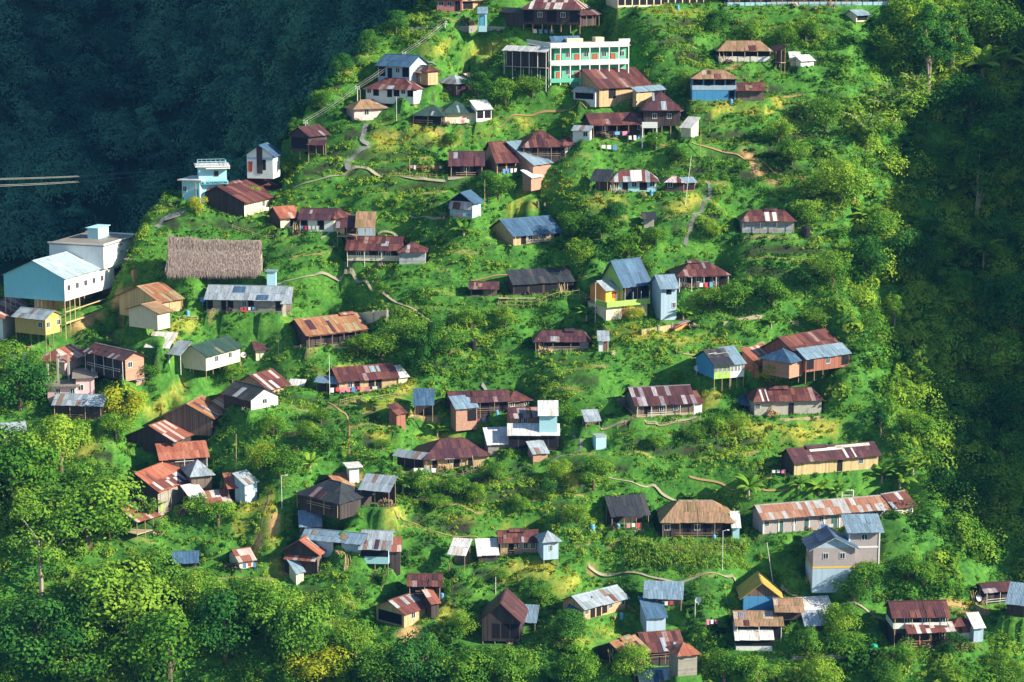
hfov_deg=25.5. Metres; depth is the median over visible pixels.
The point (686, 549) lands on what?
corn
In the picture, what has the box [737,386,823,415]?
house
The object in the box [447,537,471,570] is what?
hut
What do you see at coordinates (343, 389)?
washing line
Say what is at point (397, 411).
shed
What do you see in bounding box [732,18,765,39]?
bush
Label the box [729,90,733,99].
door
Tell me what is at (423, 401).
shelter
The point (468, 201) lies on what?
hut
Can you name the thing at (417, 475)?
tree
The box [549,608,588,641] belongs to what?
broadleaf tree
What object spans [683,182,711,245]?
steps
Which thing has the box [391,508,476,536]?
footpath
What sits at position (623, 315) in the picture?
door
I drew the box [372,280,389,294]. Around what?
bush
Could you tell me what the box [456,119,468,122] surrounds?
washing line
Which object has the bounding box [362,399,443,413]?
footpath
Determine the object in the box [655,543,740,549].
fence
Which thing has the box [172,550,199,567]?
shed
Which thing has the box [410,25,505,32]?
retaining wall
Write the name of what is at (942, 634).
window
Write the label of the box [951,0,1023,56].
broadleaf tree
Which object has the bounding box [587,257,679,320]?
house
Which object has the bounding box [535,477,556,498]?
broadleaf tree
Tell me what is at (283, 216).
wooden house
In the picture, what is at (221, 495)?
shelter
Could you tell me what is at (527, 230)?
wooden house
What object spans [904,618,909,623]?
window
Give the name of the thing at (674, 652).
wooden house
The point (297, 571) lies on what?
shed
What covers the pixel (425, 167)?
washing line
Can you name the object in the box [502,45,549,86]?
wooden house
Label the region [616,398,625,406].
retaining wall
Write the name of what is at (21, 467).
broadleaf tree
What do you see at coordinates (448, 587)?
bush
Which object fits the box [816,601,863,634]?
broadleaf tree
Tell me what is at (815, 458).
wooden house
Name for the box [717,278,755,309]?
bush
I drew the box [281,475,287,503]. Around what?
street lamp
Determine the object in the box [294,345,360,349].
retaining wall
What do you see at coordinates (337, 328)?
wooden house
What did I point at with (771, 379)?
broadleaf tree
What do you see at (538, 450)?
hut
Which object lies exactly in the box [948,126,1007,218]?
tall tree
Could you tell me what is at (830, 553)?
house
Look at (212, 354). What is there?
house
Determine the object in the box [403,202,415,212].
tree
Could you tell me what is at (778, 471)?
washing line
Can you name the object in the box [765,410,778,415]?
firewood pile
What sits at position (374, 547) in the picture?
house
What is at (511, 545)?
door
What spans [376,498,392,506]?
firewood pile
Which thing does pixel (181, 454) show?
wooden house
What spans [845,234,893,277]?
broadleaf tree
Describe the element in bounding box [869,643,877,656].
water tank
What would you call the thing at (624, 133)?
washing line
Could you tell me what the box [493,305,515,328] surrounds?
tree
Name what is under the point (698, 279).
window
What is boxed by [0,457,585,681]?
grove
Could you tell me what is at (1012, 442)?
tree
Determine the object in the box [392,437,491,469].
wooden house
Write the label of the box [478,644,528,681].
bush
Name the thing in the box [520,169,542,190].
shed
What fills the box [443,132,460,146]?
broadleaf tree
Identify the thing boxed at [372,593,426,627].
house
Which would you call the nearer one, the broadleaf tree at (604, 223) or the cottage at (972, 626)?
the cottage at (972, 626)
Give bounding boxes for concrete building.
[43,368,97,403]
[47,224,134,268]
[606,0,703,8]
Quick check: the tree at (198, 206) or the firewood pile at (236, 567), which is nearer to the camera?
the firewood pile at (236, 567)
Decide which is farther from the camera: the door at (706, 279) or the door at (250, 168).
the door at (250, 168)
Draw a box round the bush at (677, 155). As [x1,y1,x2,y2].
[666,146,686,163]
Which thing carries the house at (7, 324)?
on the hillside
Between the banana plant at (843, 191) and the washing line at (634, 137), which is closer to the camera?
the banana plant at (843, 191)
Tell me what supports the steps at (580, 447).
on the hillside
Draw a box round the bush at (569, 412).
[559,401,581,422]
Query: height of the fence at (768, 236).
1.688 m
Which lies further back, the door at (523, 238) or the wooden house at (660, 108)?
the wooden house at (660, 108)
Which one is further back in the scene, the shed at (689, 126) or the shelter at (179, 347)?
the shed at (689, 126)
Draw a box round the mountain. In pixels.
[0,0,398,284]
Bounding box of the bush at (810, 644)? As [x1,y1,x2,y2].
[789,624,823,655]
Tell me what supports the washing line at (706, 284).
on the hillside
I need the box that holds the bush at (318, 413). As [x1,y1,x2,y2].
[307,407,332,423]
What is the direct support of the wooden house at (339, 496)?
on the hillside
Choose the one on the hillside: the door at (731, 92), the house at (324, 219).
the house at (324, 219)
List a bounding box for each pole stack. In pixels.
[292,220,300,234]
[344,554,351,569]
[538,339,543,353]
[559,282,567,294]
[609,182,618,191]
[970,591,978,603]
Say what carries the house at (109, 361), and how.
on the hillside
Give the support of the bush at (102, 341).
on the hillside
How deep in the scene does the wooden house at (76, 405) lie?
410.03 m
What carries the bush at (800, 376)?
on the hillside
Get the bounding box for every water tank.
[469,339,476,350]
[801,225,809,236]
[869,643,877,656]
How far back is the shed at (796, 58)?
470.67 m
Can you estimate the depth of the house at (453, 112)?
457.87 m
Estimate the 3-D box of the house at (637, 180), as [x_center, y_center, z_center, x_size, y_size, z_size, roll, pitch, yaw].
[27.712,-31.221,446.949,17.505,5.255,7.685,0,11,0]
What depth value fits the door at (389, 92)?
461.16 m
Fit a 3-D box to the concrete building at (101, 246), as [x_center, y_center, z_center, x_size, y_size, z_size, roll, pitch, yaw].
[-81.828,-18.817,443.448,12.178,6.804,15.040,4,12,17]
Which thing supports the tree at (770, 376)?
on the hillside
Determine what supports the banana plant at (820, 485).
on the hillside
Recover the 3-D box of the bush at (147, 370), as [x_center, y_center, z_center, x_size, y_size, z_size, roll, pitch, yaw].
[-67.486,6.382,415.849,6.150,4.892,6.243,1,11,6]
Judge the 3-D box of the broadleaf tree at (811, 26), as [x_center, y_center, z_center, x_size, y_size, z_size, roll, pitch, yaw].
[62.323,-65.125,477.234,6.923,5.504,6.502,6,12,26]
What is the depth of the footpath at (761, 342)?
421.51 m
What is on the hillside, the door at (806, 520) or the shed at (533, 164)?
the shed at (533, 164)
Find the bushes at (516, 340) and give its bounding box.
[0,0,852,657]
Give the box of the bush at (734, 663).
[703,647,748,681]
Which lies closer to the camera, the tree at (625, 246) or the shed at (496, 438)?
the shed at (496, 438)
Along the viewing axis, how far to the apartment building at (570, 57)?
464.31 m
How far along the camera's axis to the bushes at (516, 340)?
420.21 m
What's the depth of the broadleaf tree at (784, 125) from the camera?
454.11 m
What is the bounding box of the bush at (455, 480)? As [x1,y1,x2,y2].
[444,475,469,496]
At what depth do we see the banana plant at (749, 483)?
397.79 m
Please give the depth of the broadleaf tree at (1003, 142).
465.94 m
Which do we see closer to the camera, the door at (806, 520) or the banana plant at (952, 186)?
the door at (806, 520)
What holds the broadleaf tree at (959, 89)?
on the hillside
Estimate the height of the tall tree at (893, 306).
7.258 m
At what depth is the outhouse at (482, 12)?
475.29 m
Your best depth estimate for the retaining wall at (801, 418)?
408.93 m
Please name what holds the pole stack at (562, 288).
on the hillside
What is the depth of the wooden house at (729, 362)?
413.41 m
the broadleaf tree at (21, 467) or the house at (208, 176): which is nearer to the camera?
the broadleaf tree at (21, 467)
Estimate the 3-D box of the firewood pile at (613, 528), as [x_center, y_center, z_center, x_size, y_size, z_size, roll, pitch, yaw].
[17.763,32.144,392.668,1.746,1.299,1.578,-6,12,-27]
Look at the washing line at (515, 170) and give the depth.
448.25 m
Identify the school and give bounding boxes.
[747,490,917,533]
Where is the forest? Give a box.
[0,0,416,265]
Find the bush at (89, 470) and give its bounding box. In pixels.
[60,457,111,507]
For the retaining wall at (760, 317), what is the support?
on the hillside
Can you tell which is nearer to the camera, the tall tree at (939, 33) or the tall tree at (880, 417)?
the tall tree at (880, 417)
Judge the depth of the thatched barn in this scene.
432.27 m
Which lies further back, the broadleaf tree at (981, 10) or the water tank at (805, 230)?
the broadleaf tree at (981, 10)
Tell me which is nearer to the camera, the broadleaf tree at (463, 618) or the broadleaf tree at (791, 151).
the broadleaf tree at (463, 618)
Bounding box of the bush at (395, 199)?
[392,196,399,204]
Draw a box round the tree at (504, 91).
[486,77,522,106]
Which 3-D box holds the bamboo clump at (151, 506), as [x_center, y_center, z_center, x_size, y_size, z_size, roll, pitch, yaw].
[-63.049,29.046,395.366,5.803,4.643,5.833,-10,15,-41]
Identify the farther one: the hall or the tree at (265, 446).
the hall
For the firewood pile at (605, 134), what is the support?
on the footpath
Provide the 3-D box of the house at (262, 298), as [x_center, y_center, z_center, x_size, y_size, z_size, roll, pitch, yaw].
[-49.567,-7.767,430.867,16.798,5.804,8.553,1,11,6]
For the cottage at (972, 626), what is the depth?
375.35 m
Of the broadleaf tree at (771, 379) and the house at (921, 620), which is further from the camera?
the broadleaf tree at (771, 379)
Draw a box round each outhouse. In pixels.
[265,269,277,284]
[477,7,487,31]
[597,330,609,350]
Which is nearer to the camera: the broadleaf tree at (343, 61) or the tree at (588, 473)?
the tree at (588, 473)
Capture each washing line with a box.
[240,307,253,312]
[242,562,257,572]
[300,226,319,234]
[330,386,361,392]
[365,386,376,390]
[410,165,442,173]
[414,468,435,473]
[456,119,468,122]
[502,168,517,176]
[532,29,552,37]
[602,145,617,149]
[615,131,626,135]
[627,523,639,527]
[629,135,640,139]
[700,282,712,287]
[707,619,718,624]
[771,470,783,477]
[819,524,832,528]
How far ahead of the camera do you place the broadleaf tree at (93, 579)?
375.24 m
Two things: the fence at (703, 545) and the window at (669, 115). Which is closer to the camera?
the fence at (703, 545)
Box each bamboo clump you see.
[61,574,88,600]
[135,495,165,519]
[369,564,389,587]
[792,99,815,121]
[842,111,887,149]
[867,83,924,121]
[900,71,935,98]
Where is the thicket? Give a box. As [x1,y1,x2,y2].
[0,0,1023,681]
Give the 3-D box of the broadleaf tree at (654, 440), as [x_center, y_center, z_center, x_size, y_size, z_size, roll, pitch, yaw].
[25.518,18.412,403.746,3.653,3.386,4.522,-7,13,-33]
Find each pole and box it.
[329,365,329,396]
[484,179,484,211]
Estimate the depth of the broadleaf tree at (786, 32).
473.88 m
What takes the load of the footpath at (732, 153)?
on the hillside
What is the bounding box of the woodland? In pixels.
[849,0,1023,681]
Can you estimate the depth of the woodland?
433.34 m
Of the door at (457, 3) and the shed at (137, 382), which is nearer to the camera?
the shed at (137, 382)
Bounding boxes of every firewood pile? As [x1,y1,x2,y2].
[175,507,192,515]
[223,307,233,313]
[224,562,238,569]
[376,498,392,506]
[460,17,475,25]
[598,132,609,137]
[610,522,619,530]
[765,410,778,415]
[923,642,932,648]
[926,633,942,644]
[979,596,987,604]
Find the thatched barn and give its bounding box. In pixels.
[165,234,262,279]
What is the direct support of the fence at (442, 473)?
on the hillside
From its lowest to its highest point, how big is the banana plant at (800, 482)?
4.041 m
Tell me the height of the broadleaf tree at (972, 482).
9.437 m
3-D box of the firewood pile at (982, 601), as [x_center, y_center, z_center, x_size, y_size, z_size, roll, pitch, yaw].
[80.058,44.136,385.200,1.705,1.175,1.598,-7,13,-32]
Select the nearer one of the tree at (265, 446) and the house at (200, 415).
the tree at (265, 446)
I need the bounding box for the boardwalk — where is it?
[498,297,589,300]
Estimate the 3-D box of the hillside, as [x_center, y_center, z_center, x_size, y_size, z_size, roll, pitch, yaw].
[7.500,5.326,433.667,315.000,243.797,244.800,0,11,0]
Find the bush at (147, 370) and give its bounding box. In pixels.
[138,363,160,383]
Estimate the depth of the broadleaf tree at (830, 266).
426.80 m
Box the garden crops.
[0,0,821,611]
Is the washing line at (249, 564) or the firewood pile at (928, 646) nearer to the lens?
the firewood pile at (928, 646)
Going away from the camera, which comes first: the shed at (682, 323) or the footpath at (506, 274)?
the shed at (682, 323)
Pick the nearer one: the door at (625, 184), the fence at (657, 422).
the fence at (657, 422)
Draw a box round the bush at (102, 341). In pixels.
[87,336,114,347]
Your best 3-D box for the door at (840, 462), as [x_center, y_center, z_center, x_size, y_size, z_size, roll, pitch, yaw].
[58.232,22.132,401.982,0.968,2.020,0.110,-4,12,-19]
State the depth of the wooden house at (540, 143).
451.26 m
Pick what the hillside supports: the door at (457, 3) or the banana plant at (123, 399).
the banana plant at (123, 399)
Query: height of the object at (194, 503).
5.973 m
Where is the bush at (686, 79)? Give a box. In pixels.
[676,69,695,91]
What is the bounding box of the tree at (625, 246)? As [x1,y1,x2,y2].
[609,231,644,257]
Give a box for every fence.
[233,225,279,238]
[342,393,398,401]
[383,173,436,176]
[392,467,485,476]
[507,290,589,305]
[617,414,699,428]
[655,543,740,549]
[744,235,792,239]
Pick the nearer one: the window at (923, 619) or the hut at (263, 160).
the window at (923, 619)
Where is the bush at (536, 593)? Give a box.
[531,586,553,600]
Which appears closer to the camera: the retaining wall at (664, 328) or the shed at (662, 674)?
the shed at (662, 674)
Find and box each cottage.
[344,99,389,119]
[948,612,985,641]
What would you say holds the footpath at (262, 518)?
on the hillside
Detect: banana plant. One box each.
[111,389,133,402]
[207,461,214,471]
[300,451,323,470]
[361,395,386,410]
[396,475,415,492]
[427,422,450,436]
[449,221,473,236]
[568,620,595,635]
[573,305,597,321]
[606,492,624,496]
[674,306,692,318]
[680,492,700,499]
[729,473,764,500]
[760,313,782,328]
[784,474,809,494]
[806,479,833,495]
[828,482,848,497]
[837,182,872,205]
[849,204,885,221]
[868,463,896,483]
[885,470,917,488]
[898,457,927,475]
[929,172,976,195]
[955,44,1010,79]
[991,44,1023,76]
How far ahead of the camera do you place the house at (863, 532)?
385.05 m
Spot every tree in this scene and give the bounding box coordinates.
[0,338,28,376]
[0,356,57,411]
[0,422,66,501]
[0,477,65,527]
[0,490,79,598]
[0,590,88,680]
[17,466,146,549]
[22,413,91,471]
[26,348,59,381]
[40,622,122,681]
[63,555,187,637]
[88,507,134,540]
[97,411,137,439]
[99,380,149,424]
[104,602,220,681]
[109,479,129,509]
[124,547,184,583]
[171,566,227,613]
[179,587,259,663]
[187,196,207,212]
[218,362,247,383]
[228,577,305,638]
[245,439,277,473]
[258,592,334,670]
[280,161,296,178]
[282,639,354,681]
[287,117,299,131]
[287,282,301,301]
[294,419,322,444]
[309,89,333,109]
[314,423,346,452]
[319,587,347,618]
[328,52,355,74]
[331,616,374,660]
[344,331,374,353]
[349,641,407,681]
[357,29,381,52]
[360,328,401,362]
[383,9,408,34]
[386,627,450,681]
[387,317,428,343]
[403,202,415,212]
[404,333,444,369]
[407,468,438,496]
[423,493,451,508]
[426,320,446,338]
[433,644,497,681]
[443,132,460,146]
[446,608,481,636]
[462,70,492,96]
[466,482,486,503]
[473,169,498,196]
[485,174,516,200]
[486,77,522,106]
[491,568,510,579]
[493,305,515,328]
[509,493,530,513]
[513,74,547,98]
[519,576,541,593]
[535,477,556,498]
[545,459,572,478]
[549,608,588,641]
[555,651,600,681]
[558,211,587,237]
[561,503,591,522]
[562,236,594,267]
[574,458,614,490]
[580,214,619,238]
[599,199,626,224]
[609,231,644,257]
[609,643,655,681]
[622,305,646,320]
[644,226,670,246]
[644,436,666,451]
[682,422,707,444]
[701,8,734,33]
[701,219,722,239]
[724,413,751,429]
[738,654,777,681]
[750,355,780,385]
[758,371,774,385]
[764,119,794,141]
[772,24,797,45]
[776,140,813,165]
[789,198,825,224]
[789,266,821,294]
[791,19,823,41]
[799,653,844,681]
[803,306,832,328]
[808,247,852,284]
[814,156,874,205]
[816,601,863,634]
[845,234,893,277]
[858,205,900,242]
[868,656,904,681]
[872,407,888,437]
[880,0,945,43]
[882,228,940,285]
[884,294,905,326]
[898,3,957,95]
[899,409,937,435]
[911,344,934,370]
[928,72,1008,130]
[930,465,963,495]
[932,7,974,74]
[933,228,967,255]
[934,663,978,681]
[936,630,971,658]
[946,474,995,513]
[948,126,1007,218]
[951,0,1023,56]
[956,107,1023,171]
[957,331,1023,381]
[959,459,1023,502]
[964,237,1005,269]
[973,431,1023,473]
[981,647,1012,669]
[990,657,1023,681]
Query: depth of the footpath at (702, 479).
401.12 m
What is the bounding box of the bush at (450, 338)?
[430,324,473,355]
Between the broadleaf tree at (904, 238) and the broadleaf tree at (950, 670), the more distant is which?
the broadleaf tree at (904, 238)
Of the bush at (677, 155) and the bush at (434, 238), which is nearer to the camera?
the bush at (434, 238)
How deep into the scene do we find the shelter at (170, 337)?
419.56 m
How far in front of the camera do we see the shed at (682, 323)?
423.55 m
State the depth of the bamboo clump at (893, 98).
467.34 m
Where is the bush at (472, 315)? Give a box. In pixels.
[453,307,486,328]
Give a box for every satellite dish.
[695,597,700,603]
[976,595,981,603]
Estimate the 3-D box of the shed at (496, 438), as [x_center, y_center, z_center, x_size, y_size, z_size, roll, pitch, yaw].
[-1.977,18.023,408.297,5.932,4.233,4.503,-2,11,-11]
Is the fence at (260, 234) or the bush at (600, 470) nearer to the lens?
the bush at (600, 470)
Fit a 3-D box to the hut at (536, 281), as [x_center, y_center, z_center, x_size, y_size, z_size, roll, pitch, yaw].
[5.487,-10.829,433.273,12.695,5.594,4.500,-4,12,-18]
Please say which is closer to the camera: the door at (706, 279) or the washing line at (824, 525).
the washing line at (824, 525)
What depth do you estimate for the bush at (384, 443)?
406.06 m
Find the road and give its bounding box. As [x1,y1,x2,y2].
[154,210,186,226]
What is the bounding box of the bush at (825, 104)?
[805,94,845,131]
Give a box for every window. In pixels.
[516,543,520,548]
[523,543,527,548]
[652,113,656,118]
[664,524,669,529]
[667,113,671,118]
[694,524,699,529]
[696,277,701,281]
[823,553,828,558]
[840,553,844,558]
[861,534,867,539]
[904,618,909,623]
[922,618,927,623]
[939,632,944,637]
[940,617,945,622]
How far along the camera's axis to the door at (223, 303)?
427.97 m
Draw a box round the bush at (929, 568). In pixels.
[904,560,940,587]
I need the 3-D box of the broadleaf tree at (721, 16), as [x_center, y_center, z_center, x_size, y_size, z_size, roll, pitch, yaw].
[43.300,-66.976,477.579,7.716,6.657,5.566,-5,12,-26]
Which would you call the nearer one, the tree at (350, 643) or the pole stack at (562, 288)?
the tree at (350, 643)
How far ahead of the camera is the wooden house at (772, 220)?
438.58 m
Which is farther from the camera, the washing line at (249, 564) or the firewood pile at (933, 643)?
the washing line at (249, 564)
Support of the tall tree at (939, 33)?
on the hillside
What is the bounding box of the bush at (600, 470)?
[587,459,614,475]
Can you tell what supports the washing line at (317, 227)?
on the hillside
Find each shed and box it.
[0,421,26,441]
[131,376,147,385]
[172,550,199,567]
[232,469,259,502]
[287,559,305,584]
[386,402,407,430]
[469,99,493,121]
[475,538,499,562]
[483,426,508,454]
[506,140,553,180]
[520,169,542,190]
[589,169,613,190]
[636,667,670,681]
[641,212,656,227]
[643,580,683,609]
[669,319,690,330]
[679,116,700,136]
[733,621,773,650]
[784,595,830,630]
[788,51,815,66]
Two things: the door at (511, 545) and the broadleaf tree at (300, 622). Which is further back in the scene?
the door at (511, 545)
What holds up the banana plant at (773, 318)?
on the hillside
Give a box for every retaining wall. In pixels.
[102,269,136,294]
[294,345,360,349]
[354,309,387,323]
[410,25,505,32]
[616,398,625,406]
[641,323,672,334]
[723,315,798,325]
[748,414,822,421]
[792,652,870,659]
[955,610,989,614]
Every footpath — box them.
[251,492,269,547]
[277,267,373,291]
[292,165,475,188]
[321,230,421,242]
[328,402,350,454]
[344,123,370,169]
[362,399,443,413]
[382,291,468,341]
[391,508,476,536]
[409,215,442,219]
[471,274,586,285]
[482,101,586,126]
[588,564,735,582]
[601,416,695,429]
[604,475,677,500]
[683,341,764,355]
[690,142,803,177]
[690,476,791,490]
[780,583,881,619]
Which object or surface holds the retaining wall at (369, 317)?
on the hillside
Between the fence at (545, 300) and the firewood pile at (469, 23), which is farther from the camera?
the firewood pile at (469, 23)
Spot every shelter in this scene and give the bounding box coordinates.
[115,500,164,545]
[144,331,177,356]
[166,340,191,371]
[180,483,203,504]
[200,488,232,512]
[222,472,237,498]
[336,211,376,245]
[413,388,434,421]
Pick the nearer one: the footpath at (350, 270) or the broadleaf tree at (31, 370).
the broadleaf tree at (31, 370)
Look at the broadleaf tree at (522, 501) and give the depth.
395.20 m
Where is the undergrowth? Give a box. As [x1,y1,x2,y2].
[0,0,1023,681]
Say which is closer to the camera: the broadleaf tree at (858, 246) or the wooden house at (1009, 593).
the wooden house at (1009, 593)
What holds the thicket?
on the hillside
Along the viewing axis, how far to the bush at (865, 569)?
380.92 m
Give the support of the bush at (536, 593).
on the hillside
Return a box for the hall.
[2,251,121,338]
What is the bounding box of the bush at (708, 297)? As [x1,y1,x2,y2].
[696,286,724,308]
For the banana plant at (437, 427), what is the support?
on the hillside
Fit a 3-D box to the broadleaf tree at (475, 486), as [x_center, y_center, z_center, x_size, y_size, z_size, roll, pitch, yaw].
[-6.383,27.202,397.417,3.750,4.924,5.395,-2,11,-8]
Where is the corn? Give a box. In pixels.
[621,535,746,568]
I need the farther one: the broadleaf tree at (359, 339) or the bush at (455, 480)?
the broadleaf tree at (359, 339)
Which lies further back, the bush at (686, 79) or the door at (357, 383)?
the bush at (686, 79)
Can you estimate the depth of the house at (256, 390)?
412.56 m
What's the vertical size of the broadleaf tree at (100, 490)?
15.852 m
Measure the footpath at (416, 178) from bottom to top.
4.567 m
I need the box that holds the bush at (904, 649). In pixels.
[892,636,930,673]
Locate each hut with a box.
[244,142,283,178]
[446,189,484,217]
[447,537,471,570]
[468,281,499,295]
[505,267,575,294]
[526,440,549,464]
[571,125,592,142]
[581,409,600,424]
[638,596,667,631]
[844,9,871,21]
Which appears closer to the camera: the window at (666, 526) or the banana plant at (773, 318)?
the window at (666, 526)
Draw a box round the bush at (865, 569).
[845,559,887,587]
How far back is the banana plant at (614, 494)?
397.72 m
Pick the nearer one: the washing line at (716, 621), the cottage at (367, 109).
the washing line at (716, 621)
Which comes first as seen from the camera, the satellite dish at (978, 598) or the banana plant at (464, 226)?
the satellite dish at (978, 598)
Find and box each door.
[195,189,198,198]
[221,300,225,310]
[248,161,252,171]
[355,381,359,391]
[387,68,391,77]
[387,90,391,96]
[455,1,459,10]
[480,16,484,24]
[509,543,513,553]
[521,236,525,244]
[591,608,594,617]
[597,606,600,615]
[604,341,607,350]
[620,125,624,134]
[622,306,628,317]
[623,182,627,190]
[704,277,709,286]
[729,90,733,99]
[779,521,782,532]
[789,403,793,413]
[805,519,808,529]
[832,517,836,527]
[837,460,842,470]
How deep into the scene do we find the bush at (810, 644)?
371.35 m
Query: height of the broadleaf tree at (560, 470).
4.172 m
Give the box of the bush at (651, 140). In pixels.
[644,131,664,150]
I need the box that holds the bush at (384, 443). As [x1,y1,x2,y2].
[372,438,392,450]
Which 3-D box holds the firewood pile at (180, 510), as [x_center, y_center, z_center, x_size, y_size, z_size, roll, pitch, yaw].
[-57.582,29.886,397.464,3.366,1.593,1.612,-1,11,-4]
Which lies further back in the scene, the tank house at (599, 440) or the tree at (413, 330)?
the tree at (413, 330)
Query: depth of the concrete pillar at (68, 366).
416.21 m
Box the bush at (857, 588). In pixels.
[829,574,871,601]
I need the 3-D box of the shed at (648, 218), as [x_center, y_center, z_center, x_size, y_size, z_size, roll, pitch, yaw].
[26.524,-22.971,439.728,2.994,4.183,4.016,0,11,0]
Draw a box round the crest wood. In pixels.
[271,0,429,150]
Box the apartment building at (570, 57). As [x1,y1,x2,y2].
[527,36,630,87]
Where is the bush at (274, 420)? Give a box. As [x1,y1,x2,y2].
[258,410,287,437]
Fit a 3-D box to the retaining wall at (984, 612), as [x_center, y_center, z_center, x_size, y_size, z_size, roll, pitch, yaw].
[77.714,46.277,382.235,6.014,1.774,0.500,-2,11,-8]
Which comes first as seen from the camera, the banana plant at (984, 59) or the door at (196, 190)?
the door at (196, 190)
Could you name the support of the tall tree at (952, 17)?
on the hillside
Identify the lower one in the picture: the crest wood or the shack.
the shack
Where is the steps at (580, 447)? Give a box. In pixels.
[551,434,582,460]
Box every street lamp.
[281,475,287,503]
[595,282,600,323]
[722,529,728,569]
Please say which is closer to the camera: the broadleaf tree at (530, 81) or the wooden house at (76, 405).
the wooden house at (76, 405)
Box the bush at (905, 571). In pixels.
[889,552,927,581]
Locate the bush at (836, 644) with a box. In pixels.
[820,631,869,659]
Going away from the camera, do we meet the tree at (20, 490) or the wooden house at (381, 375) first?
the tree at (20, 490)
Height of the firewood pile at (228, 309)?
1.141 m
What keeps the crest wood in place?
on the hillside
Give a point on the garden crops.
(602, 538)
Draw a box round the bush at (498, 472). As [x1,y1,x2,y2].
[485,461,509,480]
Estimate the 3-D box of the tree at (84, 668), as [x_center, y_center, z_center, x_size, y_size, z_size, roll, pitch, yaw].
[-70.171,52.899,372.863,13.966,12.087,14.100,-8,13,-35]
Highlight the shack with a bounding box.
[604,494,650,527]
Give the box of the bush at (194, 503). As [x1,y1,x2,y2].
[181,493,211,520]
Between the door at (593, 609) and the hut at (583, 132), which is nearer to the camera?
the door at (593, 609)
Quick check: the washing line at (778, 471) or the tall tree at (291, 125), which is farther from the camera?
the tall tree at (291, 125)
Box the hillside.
[0,0,1023,681]
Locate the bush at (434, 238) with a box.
[430,234,444,244]
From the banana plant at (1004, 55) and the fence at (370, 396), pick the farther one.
the banana plant at (1004, 55)
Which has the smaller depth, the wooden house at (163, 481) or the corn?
the corn
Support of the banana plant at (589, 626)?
on the hillside
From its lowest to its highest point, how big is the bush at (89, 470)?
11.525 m
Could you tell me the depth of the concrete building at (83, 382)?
413.58 m
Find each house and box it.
[0,297,29,339]
[11,307,63,353]
[39,344,86,376]
[51,393,108,419]
[83,333,147,380]
[116,281,184,329]
[122,461,187,516]
[125,419,193,451]
[154,440,209,467]
[161,394,226,435]
[177,159,229,203]
[180,459,214,490]
[181,335,270,379]
[202,178,282,216]
[203,284,292,316]
[220,368,306,409]
[226,547,256,568]
[266,205,298,228]
[280,527,326,575]
[287,124,330,161]
[289,311,368,346]
[294,471,397,519]
[297,207,351,233]
[298,510,401,574]
[314,363,409,393]
[342,461,362,482]
[344,236,428,266]
[362,78,424,103]
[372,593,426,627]
[374,54,441,84]
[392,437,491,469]
[407,573,443,618]
[411,101,474,124]
[437,0,486,10]
[438,72,481,96]
[445,389,532,430]
[448,151,484,176]
[477,587,539,643]
[483,141,518,172]
[489,215,563,245]
[496,528,561,566]
[499,0,601,33]
[504,400,559,449]
[517,129,574,163]
[532,328,590,350]
[559,584,630,619]
[571,67,667,106]
[581,112,643,138]
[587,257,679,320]
[592,433,606,449]
[596,629,700,676]
[609,170,697,191]
[621,384,703,417]
[639,91,684,148]
[656,500,740,537]
[667,260,730,293]
[689,69,765,100]
[692,346,746,390]
[715,40,787,72]
[731,571,804,640]
[737,208,796,233]
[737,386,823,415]
[740,344,767,378]
[759,328,851,383]
[778,441,881,475]
[801,525,859,592]
[841,513,884,566]
[883,599,955,646]
[973,580,1023,617]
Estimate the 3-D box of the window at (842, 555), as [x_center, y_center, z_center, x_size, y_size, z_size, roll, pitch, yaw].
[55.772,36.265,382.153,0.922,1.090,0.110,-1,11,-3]
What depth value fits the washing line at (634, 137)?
453.08 m
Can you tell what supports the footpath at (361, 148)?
on the hillside
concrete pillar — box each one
[56,359,58,379]
[67,363,69,379]
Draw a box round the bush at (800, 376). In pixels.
[791,372,808,382]
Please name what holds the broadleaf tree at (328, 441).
on the hillside
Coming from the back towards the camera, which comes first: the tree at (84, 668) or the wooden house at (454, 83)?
the wooden house at (454, 83)
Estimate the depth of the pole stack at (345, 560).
385.67 m
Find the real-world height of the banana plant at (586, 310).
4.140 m
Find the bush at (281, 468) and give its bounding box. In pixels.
[256,443,305,478]
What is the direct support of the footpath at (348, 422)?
on the hillside
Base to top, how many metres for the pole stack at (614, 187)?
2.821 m
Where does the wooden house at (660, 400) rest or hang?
on the hillside
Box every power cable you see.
[0,167,180,178]
[0,168,176,179]
[7,170,178,184]
[16,171,176,185]
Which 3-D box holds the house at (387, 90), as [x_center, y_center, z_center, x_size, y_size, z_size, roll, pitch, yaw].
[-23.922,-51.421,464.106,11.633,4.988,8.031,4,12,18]
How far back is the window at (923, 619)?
374.10 m
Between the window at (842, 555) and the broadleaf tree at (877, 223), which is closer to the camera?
the window at (842, 555)
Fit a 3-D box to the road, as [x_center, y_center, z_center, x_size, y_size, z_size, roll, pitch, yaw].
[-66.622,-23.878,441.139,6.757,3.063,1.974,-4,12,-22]
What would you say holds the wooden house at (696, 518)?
on the hillside
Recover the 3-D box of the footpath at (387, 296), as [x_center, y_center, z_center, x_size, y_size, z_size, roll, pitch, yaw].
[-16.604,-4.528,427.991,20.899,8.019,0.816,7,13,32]
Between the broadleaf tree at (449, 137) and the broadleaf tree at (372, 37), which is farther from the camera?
the broadleaf tree at (372, 37)
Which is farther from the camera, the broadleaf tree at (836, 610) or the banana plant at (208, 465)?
the banana plant at (208, 465)
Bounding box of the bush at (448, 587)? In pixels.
[440,576,451,592]
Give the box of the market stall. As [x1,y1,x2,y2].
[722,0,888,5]
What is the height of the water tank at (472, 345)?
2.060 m

